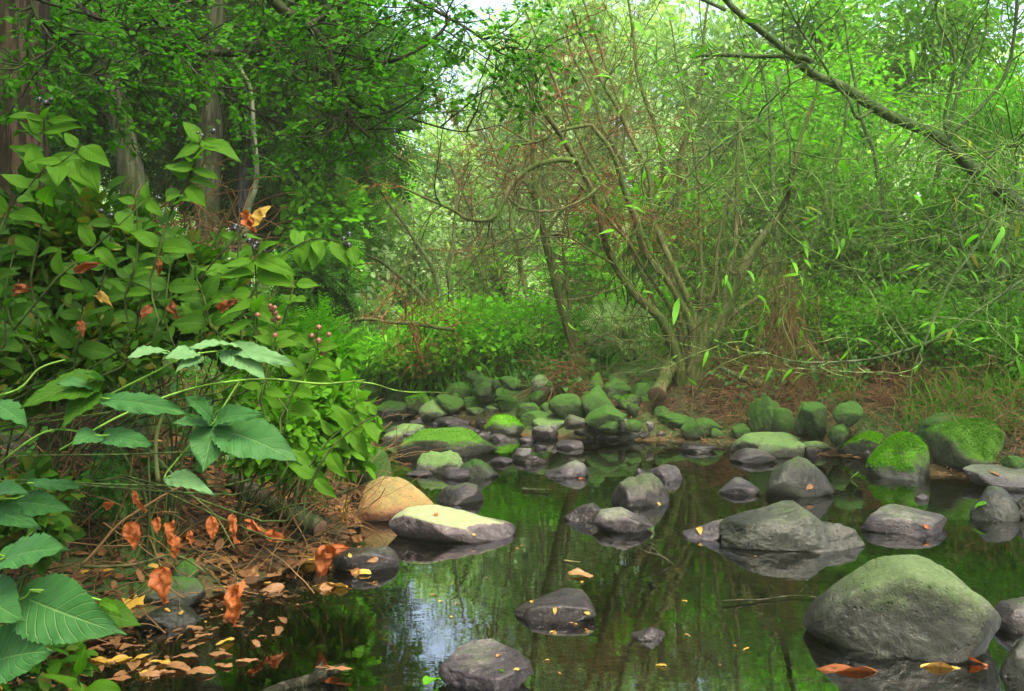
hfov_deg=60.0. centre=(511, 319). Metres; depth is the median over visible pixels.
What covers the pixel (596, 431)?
rock
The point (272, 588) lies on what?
fallen leaf
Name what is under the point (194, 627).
fallen leaf
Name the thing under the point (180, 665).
fallen leaf
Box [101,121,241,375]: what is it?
berry shrub
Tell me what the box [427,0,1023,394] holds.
willow tree
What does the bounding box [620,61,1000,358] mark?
willow tree
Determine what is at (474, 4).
sky
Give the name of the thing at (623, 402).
rock
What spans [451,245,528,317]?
sapling
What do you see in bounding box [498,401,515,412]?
rock
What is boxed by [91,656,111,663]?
fallen leaf
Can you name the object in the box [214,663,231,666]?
fallen leaf
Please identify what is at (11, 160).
woodland tree
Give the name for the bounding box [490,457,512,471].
rock
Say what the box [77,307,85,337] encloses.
dead leaf
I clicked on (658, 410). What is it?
cobble
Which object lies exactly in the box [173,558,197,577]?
rock
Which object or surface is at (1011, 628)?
rock
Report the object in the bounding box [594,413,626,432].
rock
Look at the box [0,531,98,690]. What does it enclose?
undergrowth bush
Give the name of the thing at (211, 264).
stick
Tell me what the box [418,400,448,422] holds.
rock
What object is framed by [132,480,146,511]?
dead leaf
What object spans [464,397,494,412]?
rock
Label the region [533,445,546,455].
rock
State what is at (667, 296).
bush
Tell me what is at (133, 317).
berry shrub
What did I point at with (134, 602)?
fallen leaf
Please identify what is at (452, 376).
rock
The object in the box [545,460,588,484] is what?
rock
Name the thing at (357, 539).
fallen leaf
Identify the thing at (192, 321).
berry shrub
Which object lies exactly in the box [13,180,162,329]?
berry shrub
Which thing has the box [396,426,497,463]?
boulder
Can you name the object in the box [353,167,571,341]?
willow tree
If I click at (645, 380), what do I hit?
cobble
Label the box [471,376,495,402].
boulder
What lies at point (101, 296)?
dead leaf
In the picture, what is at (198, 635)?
fallen leaf
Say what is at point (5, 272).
berry shrub
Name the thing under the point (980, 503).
fallen leaf
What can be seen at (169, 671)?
fallen leaf
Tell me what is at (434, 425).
pebble
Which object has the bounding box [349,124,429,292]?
background tree
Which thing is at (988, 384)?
grass
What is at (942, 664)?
fallen leaf
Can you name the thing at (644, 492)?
boulder
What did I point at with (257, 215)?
dead leaf
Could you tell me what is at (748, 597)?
fallen leaf
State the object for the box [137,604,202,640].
rock
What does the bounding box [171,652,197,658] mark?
fallen leaf
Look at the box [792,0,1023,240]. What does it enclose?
background tree
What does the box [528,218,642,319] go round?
bush
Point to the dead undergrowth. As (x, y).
(776, 345)
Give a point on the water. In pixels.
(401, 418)
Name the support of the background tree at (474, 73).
on the ground at (404, 631)
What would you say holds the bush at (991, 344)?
on the ground at (404, 631)
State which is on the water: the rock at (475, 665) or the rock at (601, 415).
the rock at (475, 665)
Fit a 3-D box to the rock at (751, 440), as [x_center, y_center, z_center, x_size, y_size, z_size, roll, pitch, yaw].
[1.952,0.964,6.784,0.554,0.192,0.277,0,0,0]
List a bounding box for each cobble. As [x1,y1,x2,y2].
[474,381,491,397]
[492,378,500,389]
[529,390,545,405]
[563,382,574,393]
[612,395,620,400]
[626,403,638,417]
[638,377,652,382]
[642,396,648,402]
[653,406,668,417]
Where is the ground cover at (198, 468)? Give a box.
[0,297,1023,537]
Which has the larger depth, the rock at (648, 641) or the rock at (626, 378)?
the rock at (626, 378)
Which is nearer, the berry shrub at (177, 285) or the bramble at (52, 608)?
the bramble at (52, 608)
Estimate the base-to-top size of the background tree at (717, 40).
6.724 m
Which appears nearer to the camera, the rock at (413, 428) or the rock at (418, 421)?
the rock at (413, 428)
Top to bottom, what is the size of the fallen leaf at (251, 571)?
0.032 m
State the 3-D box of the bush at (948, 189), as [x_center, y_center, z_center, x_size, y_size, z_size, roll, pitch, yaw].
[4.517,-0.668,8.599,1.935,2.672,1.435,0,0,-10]
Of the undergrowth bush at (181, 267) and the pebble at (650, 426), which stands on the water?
the pebble at (650, 426)
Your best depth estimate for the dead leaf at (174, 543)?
2.39 m
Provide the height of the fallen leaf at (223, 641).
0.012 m
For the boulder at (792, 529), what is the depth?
3.88 m
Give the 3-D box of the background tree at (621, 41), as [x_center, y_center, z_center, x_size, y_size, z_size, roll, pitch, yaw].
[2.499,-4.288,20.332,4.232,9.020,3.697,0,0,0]
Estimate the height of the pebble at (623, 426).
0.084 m
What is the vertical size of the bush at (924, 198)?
2.638 m
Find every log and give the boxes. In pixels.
[226,474,326,537]
[648,360,676,402]
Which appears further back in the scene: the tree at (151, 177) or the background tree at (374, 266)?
the background tree at (374, 266)
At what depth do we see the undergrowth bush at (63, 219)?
3.43 m
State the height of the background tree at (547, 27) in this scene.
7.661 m
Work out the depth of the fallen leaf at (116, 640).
2.75 m
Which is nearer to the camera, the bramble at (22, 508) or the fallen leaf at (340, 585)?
the bramble at (22, 508)
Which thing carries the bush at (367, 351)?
on the ground at (404, 631)
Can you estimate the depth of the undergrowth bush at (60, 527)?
2.52 m
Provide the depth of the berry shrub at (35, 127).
2.09 m
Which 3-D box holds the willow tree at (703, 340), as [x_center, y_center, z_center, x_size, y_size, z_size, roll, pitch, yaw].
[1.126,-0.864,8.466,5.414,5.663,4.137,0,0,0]
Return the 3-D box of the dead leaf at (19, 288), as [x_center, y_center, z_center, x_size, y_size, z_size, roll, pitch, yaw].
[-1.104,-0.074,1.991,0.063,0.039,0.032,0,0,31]
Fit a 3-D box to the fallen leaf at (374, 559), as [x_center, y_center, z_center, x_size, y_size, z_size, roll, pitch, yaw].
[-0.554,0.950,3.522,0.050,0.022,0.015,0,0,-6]
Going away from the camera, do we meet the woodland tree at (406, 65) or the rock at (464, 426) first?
the rock at (464, 426)
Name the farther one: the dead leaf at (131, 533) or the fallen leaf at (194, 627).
the fallen leaf at (194, 627)
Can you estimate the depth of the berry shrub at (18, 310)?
2.25 m
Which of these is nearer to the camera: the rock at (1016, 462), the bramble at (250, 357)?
the bramble at (250, 357)
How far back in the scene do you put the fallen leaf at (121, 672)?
2.49 m
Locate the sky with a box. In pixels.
[100,0,1023,259]
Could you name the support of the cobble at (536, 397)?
on the ground at (404, 631)
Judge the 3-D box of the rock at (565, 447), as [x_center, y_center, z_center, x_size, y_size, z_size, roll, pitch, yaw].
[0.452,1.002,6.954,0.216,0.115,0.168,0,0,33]
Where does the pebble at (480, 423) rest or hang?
on the ground at (404, 631)
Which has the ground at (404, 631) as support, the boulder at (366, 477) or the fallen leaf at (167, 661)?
the boulder at (366, 477)
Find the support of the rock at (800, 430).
on the ground at (404, 631)
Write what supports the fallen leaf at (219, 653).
on the water
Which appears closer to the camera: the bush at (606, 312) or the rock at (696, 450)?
the rock at (696, 450)
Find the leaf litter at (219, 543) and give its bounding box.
[0,428,392,690]
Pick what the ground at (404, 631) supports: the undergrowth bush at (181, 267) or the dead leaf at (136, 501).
the undergrowth bush at (181, 267)
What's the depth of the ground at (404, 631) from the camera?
3.94 m
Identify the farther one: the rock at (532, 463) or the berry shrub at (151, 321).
the rock at (532, 463)
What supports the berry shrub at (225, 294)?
on the ground at (404, 631)
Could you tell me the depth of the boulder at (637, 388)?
8.05 m
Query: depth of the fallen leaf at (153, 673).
2.49 m
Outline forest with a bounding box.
[70,0,1023,305]
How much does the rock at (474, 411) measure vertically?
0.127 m
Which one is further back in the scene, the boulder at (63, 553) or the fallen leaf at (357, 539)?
the fallen leaf at (357, 539)
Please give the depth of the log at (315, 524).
3.87 m
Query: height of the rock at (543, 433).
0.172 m
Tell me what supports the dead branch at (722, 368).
on the ground at (404, 631)
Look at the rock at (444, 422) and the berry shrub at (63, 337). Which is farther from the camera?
the rock at (444, 422)
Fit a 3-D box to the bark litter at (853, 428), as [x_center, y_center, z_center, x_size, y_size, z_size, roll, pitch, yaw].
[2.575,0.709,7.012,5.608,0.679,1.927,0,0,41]
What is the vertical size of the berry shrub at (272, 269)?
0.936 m
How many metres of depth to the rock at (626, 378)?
8.59 m
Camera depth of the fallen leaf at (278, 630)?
2.83 m
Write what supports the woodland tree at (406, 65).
on the ground at (404, 631)
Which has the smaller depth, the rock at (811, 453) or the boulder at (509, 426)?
the rock at (811, 453)
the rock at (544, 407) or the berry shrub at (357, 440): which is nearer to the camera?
the berry shrub at (357, 440)
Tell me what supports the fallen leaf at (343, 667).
on the stick at (316, 675)
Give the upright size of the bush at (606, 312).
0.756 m
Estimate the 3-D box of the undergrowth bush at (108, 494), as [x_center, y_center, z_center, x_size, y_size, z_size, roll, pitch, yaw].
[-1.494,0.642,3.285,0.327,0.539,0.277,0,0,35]
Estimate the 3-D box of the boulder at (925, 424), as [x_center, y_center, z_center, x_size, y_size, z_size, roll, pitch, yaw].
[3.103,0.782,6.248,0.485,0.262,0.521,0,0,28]
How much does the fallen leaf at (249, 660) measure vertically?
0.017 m
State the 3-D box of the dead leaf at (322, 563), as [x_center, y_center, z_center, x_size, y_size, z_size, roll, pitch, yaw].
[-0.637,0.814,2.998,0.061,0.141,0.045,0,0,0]
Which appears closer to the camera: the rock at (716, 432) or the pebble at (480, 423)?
the rock at (716, 432)
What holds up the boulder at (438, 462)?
on the water
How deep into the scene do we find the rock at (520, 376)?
8.94 m
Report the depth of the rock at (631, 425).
7.28 m
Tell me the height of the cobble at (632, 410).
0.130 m
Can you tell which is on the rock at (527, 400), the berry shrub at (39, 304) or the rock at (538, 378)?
the rock at (538, 378)
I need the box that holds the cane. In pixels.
[79,487,180,566]
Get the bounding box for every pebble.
[431,422,436,428]
[476,419,486,428]
[551,424,556,433]
[621,422,626,431]
[640,433,649,438]
[646,421,653,431]
[656,431,665,436]
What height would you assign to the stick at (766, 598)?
0.034 m
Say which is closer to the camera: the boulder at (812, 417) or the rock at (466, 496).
the rock at (466, 496)
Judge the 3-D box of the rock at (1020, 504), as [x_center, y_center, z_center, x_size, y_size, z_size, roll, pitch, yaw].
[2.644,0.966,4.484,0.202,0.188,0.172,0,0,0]
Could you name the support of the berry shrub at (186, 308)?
on the ground at (404, 631)
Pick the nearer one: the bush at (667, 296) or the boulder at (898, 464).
the boulder at (898, 464)
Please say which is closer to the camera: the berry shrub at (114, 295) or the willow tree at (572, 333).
the berry shrub at (114, 295)
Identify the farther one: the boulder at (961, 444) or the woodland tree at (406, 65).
the woodland tree at (406, 65)
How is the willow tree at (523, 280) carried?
on the ground at (404, 631)
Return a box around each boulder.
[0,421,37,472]
[60,517,72,556]
[346,448,390,486]
[356,382,385,399]
[356,476,433,529]
[386,380,417,402]
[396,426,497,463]
[415,450,462,481]
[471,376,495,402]
[483,414,524,437]
[548,393,585,419]
[581,385,614,413]
[602,377,631,398]
[608,472,669,512]
[630,382,650,395]
[681,417,721,439]
[719,500,864,558]
[747,396,779,431]
[765,456,833,505]
[772,408,794,433]
[798,401,826,438]
[803,554,1001,688]
[832,401,863,427]
[865,431,929,495]
[915,412,966,444]
[926,417,1005,471]
[968,486,1019,531]
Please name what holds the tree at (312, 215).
on the ground at (404, 631)
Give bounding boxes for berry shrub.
[0,96,85,371]
[0,132,109,232]
[0,196,161,393]
[0,210,26,279]
[0,229,364,426]
[0,238,297,458]
[0,243,252,432]
[0,244,38,400]
[0,262,116,430]
[0,285,38,373]
[0,298,47,444]
[0,303,299,487]
[1,208,141,398]
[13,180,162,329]
[17,325,339,495]
[49,302,181,469]
[50,267,168,479]
[59,275,318,493]
[69,223,265,502]
[69,403,384,541]
[71,228,201,509]
[71,400,368,522]
[79,268,233,523]
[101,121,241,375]
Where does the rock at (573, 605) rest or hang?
on the water
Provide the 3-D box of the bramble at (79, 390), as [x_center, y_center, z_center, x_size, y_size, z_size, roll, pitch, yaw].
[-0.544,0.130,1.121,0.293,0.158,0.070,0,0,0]
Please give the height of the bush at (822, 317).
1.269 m
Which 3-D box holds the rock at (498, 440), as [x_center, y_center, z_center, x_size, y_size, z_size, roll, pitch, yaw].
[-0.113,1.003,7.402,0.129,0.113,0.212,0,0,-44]
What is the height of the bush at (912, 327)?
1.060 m
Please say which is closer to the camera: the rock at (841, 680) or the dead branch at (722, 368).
the rock at (841, 680)
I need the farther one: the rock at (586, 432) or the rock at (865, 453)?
the rock at (586, 432)
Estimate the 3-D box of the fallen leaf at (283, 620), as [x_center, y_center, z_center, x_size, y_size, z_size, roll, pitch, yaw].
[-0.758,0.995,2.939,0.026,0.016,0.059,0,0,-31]
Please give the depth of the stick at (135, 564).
2.70 m
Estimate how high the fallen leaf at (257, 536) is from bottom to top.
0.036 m
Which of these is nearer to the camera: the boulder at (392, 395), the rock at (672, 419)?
the rock at (672, 419)
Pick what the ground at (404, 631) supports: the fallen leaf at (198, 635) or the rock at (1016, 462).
the rock at (1016, 462)
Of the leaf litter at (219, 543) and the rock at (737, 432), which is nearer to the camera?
the leaf litter at (219, 543)
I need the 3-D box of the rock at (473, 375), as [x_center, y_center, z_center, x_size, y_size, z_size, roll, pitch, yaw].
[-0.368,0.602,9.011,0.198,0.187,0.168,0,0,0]
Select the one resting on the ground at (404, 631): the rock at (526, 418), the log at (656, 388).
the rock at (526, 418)
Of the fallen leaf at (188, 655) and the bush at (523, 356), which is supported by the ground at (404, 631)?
the bush at (523, 356)
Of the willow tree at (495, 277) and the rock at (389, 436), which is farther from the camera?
the willow tree at (495, 277)
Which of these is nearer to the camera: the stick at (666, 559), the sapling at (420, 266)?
the stick at (666, 559)
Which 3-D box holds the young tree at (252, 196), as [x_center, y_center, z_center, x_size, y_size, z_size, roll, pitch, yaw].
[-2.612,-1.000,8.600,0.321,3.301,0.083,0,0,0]
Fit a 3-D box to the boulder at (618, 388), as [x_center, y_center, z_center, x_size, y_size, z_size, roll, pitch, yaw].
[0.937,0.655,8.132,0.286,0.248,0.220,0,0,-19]
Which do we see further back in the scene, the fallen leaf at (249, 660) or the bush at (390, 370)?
the bush at (390, 370)
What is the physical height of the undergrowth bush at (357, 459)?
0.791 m
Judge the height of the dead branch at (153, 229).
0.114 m
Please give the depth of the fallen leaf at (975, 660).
2.57 m
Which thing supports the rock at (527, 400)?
on the ground at (404, 631)
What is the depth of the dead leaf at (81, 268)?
1.99 m
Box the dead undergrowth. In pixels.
[0,137,1023,687]
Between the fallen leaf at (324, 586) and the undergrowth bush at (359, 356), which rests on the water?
the fallen leaf at (324, 586)
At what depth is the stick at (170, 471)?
2.60 m
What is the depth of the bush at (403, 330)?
9.65 m
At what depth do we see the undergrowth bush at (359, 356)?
4.60 m
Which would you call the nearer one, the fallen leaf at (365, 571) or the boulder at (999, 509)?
the fallen leaf at (365, 571)
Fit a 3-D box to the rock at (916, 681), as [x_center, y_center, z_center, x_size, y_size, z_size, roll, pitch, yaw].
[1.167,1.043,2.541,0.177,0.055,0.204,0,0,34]
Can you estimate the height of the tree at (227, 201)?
4.206 m
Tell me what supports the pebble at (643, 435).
on the water
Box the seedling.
[42,644,121,690]
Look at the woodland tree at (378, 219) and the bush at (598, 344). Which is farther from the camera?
the woodland tree at (378, 219)
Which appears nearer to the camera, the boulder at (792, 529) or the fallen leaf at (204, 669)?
the fallen leaf at (204, 669)
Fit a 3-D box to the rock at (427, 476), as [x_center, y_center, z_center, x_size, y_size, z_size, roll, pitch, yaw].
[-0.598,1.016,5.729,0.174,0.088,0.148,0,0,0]
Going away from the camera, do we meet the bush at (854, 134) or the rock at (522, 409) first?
the rock at (522, 409)
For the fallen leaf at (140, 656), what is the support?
on the water
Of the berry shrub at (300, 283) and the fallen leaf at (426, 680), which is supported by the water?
the fallen leaf at (426, 680)
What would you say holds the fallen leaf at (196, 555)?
on the leaf litter at (219, 543)
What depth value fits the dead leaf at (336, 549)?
2.99 m
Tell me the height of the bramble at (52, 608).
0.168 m
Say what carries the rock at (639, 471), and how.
on the water
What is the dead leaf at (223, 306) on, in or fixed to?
attached to the berry shrub at (272, 269)
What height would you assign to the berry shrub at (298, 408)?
0.807 m
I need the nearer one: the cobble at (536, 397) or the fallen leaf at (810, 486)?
the fallen leaf at (810, 486)
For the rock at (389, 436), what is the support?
on the ground at (404, 631)
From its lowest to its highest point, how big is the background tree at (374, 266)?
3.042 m
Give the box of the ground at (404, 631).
[0,291,1023,690]
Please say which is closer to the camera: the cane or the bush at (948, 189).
the cane
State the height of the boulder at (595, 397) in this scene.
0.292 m
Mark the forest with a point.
(706, 132)
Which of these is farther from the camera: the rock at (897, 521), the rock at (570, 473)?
the rock at (570, 473)
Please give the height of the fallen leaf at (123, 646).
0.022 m
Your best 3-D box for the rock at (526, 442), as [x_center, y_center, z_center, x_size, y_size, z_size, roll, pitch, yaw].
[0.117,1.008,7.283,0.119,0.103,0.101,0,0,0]
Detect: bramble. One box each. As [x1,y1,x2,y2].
[0,359,194,464]
[0,478,84,529]
[0,532,141,683]
[59,378,364,496]
[112,339,297,392]
[287,381,447,400]
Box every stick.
[80,554,209,575]
[150,450,234,548]
[153,413,164,481]
[198,221,248,281]
[200,564,225,592]
[261,661,345,690]
[522,487,548,490]
[563,559,579,562]
[637,542,673,564]
[721,585,816,601]
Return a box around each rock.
[137,576,205,606]
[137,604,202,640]
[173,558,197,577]
[332,546,399,581]
[376,400,410,422]
[382,431,402,448]
[385,423,424,439]
[388,505,515,549]
[405,393,429,416]
[406,469,432,483]
[410,419,422,424]
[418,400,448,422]
[431,416,470,427]
[435,394,463,413]
[436,482,483,510]
[438,638,533,690]
[443,467,469,485]
[445,381,471,399]
[446,372,467,383]
[447,424,475,430]
[459,459,498,484]
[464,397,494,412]
[466,370,483,384]
[467,407,483,415]
[479,431,488,441]
[484,406,497,414]
[488,434,510,446]
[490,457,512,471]
[494,387,517,399]
[495,395,517,403]
[498,376,520,390]
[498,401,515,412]
[512,373,527,389]
[512,448,531,467]
[514,588,595,633]
[516,402,539,419]
[519,436,532,447]
[519,455,545,471]
[520,410,547,426]
[525,397,544,404]
[531,374,553,398]
[532,417,564,429]
[532,425,557,442]
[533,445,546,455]
[540,402,548,411]
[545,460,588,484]
[555,440,583,454]
[563,503,600,529]
[564,414,585,429]
[574,428,593,438]
[583,372,603,390]
[585,404,623,428]
[593,427,603,433]
[593,507,652,541]
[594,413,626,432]
[598,435,618,444]
[605,373,630,384]
[615,427,646,440]
[617,394,641,410]
[625,419,641,432]
[631,627,664,654]
[633,468,646,476]
[647,464,682,489]
[657,412,693,427]
[681,443,716,458]
[683,519,724,550]
[710,428,724,438]
[719,477,759,501]
[729,448,776,469]
[730,432,800,450]
[731,423,751,439]
[758,439,804,463]
[794,401,807,435]
[803,441,832,453]
[806,447,816,463]
[828,423,849,447]
[838,431,885,456]
[858,450,870,458]
[861,504,946,542]
[914,493,928,509]
[963,464,1023,497]
[992,636,1023,690]
[994,597,1023,645]
[1001,456,1023,468]
[1017,496,1023,524]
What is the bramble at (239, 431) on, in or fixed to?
on the ground at (404, 631)
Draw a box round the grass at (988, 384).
[2,289,1023,509]
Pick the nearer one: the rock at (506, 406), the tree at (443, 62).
the rock at (506, 406)
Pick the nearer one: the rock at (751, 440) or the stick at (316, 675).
the stick at (316, 675)
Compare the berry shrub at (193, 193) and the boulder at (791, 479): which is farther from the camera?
the boulder at (791, 479)
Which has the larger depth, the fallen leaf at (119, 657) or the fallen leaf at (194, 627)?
the fallen leaf at (194, 627)
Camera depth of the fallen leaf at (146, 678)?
2.48 m
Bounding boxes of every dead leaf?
[11,279,32,295]
[70,259,100,274]
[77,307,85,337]
[95,282,111,305]
[102,495,115,510]
[122,511,140,551]
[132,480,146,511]
[140,293,159,320]
[148,553,171,605]
[151,505,160,535]
[156,252,163,276]
[164,508,175,542]
[166,290,178,318]
[168,523,180,558]
[186,519,193,544]
[205,505,218,541]
[216,296,239,312]
[224,572,244,626]
[228,503,239,544]
[240,200,256,232]
[244,510,262,531]
[250,205,270,226]
[264,523,284,541]
[315,539,331,580]
[323,543,351,557]
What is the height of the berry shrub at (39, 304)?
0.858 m
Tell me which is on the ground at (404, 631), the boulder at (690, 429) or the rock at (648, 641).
the boulder at (690, 429)
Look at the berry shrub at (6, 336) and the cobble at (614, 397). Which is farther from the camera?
the cobble at (614, 397)
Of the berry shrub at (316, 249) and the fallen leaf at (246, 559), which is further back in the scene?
the fallen leaf at (246, 559)
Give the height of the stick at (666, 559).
0.103 m
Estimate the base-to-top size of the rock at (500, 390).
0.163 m
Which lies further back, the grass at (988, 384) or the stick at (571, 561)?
the grass at (988, 384)
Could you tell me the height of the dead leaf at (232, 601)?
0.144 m
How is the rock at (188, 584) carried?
on the ground at (404, 631)
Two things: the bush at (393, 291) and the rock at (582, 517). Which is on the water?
the rock at (582, 517)
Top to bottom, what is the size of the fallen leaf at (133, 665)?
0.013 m
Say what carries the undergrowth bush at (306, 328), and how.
on the ground at (404, 631)
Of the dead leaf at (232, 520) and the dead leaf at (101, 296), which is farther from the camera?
the dead leaf at (232, 520)
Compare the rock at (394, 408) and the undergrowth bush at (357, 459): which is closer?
the undergrowth bush at (357, 459)
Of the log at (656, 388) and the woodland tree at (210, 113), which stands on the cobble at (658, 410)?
the log at (656, 388)
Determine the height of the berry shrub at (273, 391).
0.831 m
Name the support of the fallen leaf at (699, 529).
on the rock at (708, 538)
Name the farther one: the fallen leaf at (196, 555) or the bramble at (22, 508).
the fallen leaf at (196, 555)
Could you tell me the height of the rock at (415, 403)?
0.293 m
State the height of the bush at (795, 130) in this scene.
2.841 m
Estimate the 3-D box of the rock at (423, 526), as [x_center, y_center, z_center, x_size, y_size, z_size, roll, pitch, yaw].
[-0.278,0.967,4.140,0.593,0.188,0.356,0,0,0]
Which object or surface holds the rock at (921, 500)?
in the water
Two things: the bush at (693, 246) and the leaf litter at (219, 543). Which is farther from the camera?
the bush at (693, 246)
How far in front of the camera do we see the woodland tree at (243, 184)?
10.70 m
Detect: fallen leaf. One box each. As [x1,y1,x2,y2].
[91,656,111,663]
[105,654,131,663]
[108,675,133,680]
[110,636,120,648]
[113,670,129,677]
[119,643,139,649]
[122,595,145,609]
[127,660,140,670]
[130,652,152,661]
[138,663,170,674]
[139,669,148,680]
[139,670,164,676]
[149,659,170,663]
[159,669,174,672]
[165,661,193,674]
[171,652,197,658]
[185,666,215,673]
[187,553,205,557]
[187,625,203,629]
[195,633,212,636]
[207,651,232,655]
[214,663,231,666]
[216,637,233,645]
[220,556,231,563]
[235,658,258,663]
[241,557,249,562]
[247,568,256,575]
[249,533,264,538]
[251,639,260,648]
[260,583,284,592]
[275,626,282,637]
[278,617,286,623]
[315,665,352,670]
[319,582,336,590]
[329,583,347,587]
[351,534,361,542]
[351,568,359,575]
[354,569,371,573]
[367,556,378,561]
[422,676,440,684]
[567,568,597,579]
[696,527,702,534]
[736,594,758,601]
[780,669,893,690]
[806,483,812,489]
[814,663,877,674]
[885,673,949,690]
[920,662,960,669]
[967,656,987,666]
[974,501,985,507]
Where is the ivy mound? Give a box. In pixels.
[368,284,619,387]
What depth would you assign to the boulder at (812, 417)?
6.67 m
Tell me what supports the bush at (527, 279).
on the ground at (404, 631)
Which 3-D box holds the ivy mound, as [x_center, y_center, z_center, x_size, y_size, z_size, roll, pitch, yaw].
[-0.052,0.182,10.143,3.227,1.218,2.837,0,0,0]
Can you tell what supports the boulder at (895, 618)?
on the water
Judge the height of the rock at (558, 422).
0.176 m
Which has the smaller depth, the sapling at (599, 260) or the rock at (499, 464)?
the rock at (499, 464)
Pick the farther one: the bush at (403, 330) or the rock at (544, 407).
the bush at (403, 330)
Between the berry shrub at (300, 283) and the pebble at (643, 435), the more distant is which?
the pebble at (643, 435)
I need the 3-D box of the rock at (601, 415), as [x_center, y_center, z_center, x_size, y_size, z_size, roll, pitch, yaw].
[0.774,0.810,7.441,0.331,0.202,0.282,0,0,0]
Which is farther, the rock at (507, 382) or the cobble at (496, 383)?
the cobble at (496, 383)
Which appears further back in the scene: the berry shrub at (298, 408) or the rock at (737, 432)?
the rock at (737, 432)
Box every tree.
[0,0,162,326]
[0,0,603,185]
[50,0,388,215]
[51,32,228,229]
[55,0,456,246]
[143,0,449,319]
[146,75,352,255]
[226,47,258,310]
[253,110,373,292]
[276,7,470,170]
[321,0,476,134]
[335,135,417,272]
[337,0,941,454]
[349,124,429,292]
[349,196,457,295]
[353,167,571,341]
[357,165,453,299]
[383,62,708,393]
[396,105,551,276]
[398,165,595,310]
[414,0,576,244]
[416,0,877,330]
[419,146,594,311]
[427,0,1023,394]
[465,0,650,282]
[522,297,596,310]
[545,0,697,291]
[611,0,823,289]
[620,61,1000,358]
[703,0,917,294]
[711,20,1023,359]
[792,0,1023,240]
[809,150,1023,378]
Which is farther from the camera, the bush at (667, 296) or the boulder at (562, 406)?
the bush at (667, 296)
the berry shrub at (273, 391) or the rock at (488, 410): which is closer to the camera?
the berry shrub at (273, 391)
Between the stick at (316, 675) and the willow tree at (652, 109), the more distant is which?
the willow tree at (652, 109)
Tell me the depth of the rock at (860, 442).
6.46 m
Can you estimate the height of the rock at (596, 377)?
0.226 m
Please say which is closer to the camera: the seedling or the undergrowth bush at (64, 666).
the seedling
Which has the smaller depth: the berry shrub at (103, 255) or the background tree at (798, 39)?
the berry shrub at (103, 255)
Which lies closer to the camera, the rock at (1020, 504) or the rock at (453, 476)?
the rock at (1020, 504)
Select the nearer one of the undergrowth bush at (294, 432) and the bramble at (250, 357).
the bramble at (250, 357)
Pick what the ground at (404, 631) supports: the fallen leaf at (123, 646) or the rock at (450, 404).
the rock at (450, 404)
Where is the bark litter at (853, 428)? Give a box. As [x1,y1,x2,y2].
[575,365,1023,477]
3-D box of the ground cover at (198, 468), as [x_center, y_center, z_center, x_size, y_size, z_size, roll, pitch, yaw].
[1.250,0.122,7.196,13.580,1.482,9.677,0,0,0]
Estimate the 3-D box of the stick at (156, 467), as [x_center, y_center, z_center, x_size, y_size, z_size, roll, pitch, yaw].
[-0.909,0.315,2.300,0.042,0.210,0.013,0,0,0]
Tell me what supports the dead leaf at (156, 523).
hanging from the cane
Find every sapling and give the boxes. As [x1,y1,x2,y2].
[371,188,471,315]
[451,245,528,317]
[571,160,716,363]
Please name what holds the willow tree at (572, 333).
on the ground at (404, 631)
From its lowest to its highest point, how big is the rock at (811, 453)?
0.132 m
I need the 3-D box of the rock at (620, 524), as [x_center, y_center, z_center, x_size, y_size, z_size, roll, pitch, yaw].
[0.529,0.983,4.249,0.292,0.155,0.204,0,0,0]
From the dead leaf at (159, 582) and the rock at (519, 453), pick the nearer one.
the dead leaf at (159, 582)
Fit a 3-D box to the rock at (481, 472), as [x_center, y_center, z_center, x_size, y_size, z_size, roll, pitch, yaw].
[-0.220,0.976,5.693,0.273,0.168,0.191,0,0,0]
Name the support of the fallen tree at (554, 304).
on the ground at (404, 631)
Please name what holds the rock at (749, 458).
on the water
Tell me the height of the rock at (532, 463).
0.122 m
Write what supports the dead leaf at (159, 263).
attached to the berry shrub at (132, 269)
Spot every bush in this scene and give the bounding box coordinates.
[0,161,223,506]
[0,301,184,595]
[0,443,93,580]
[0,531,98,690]
[71,420,167,558]
[94,206,303,565]
[196,290,376,490]
[207,370,347,546]
[266,314,366,489]
[267,234,373,333]
[272,352,382,519]
[340,262,490,377]
[343,318,400,386]
[344,270,405,324]
[355,266,455,311]
[359,339,501,400]
[360,299,486,395]
[425,256,571,311]
[487,329,599,369]
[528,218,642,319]
[565,325,644,357]
[581,296,653,362]
[590,278,696,334]
[644,153,760,317]
[685,10,968,297]
[701,93,892,305]
[708,255,884,361]
[784,128,988,321]
[811,268,1020,380]
[863,97,1023,327]
[896,21,1023,240]
[923,283,1023,390]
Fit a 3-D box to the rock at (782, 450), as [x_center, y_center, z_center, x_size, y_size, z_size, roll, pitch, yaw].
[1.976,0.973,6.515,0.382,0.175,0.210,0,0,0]
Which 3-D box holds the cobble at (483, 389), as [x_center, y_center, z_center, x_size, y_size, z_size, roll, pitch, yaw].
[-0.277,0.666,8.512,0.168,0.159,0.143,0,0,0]
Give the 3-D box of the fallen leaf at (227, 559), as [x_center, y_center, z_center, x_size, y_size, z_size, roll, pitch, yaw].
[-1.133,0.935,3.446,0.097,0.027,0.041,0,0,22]
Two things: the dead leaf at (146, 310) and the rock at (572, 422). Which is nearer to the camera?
the dead leaf at (146, 310)
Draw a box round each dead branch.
[133,221,161,235]
[719,366,760,387]
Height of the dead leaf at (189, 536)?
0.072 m
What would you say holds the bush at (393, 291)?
on the ground at (404, 631)

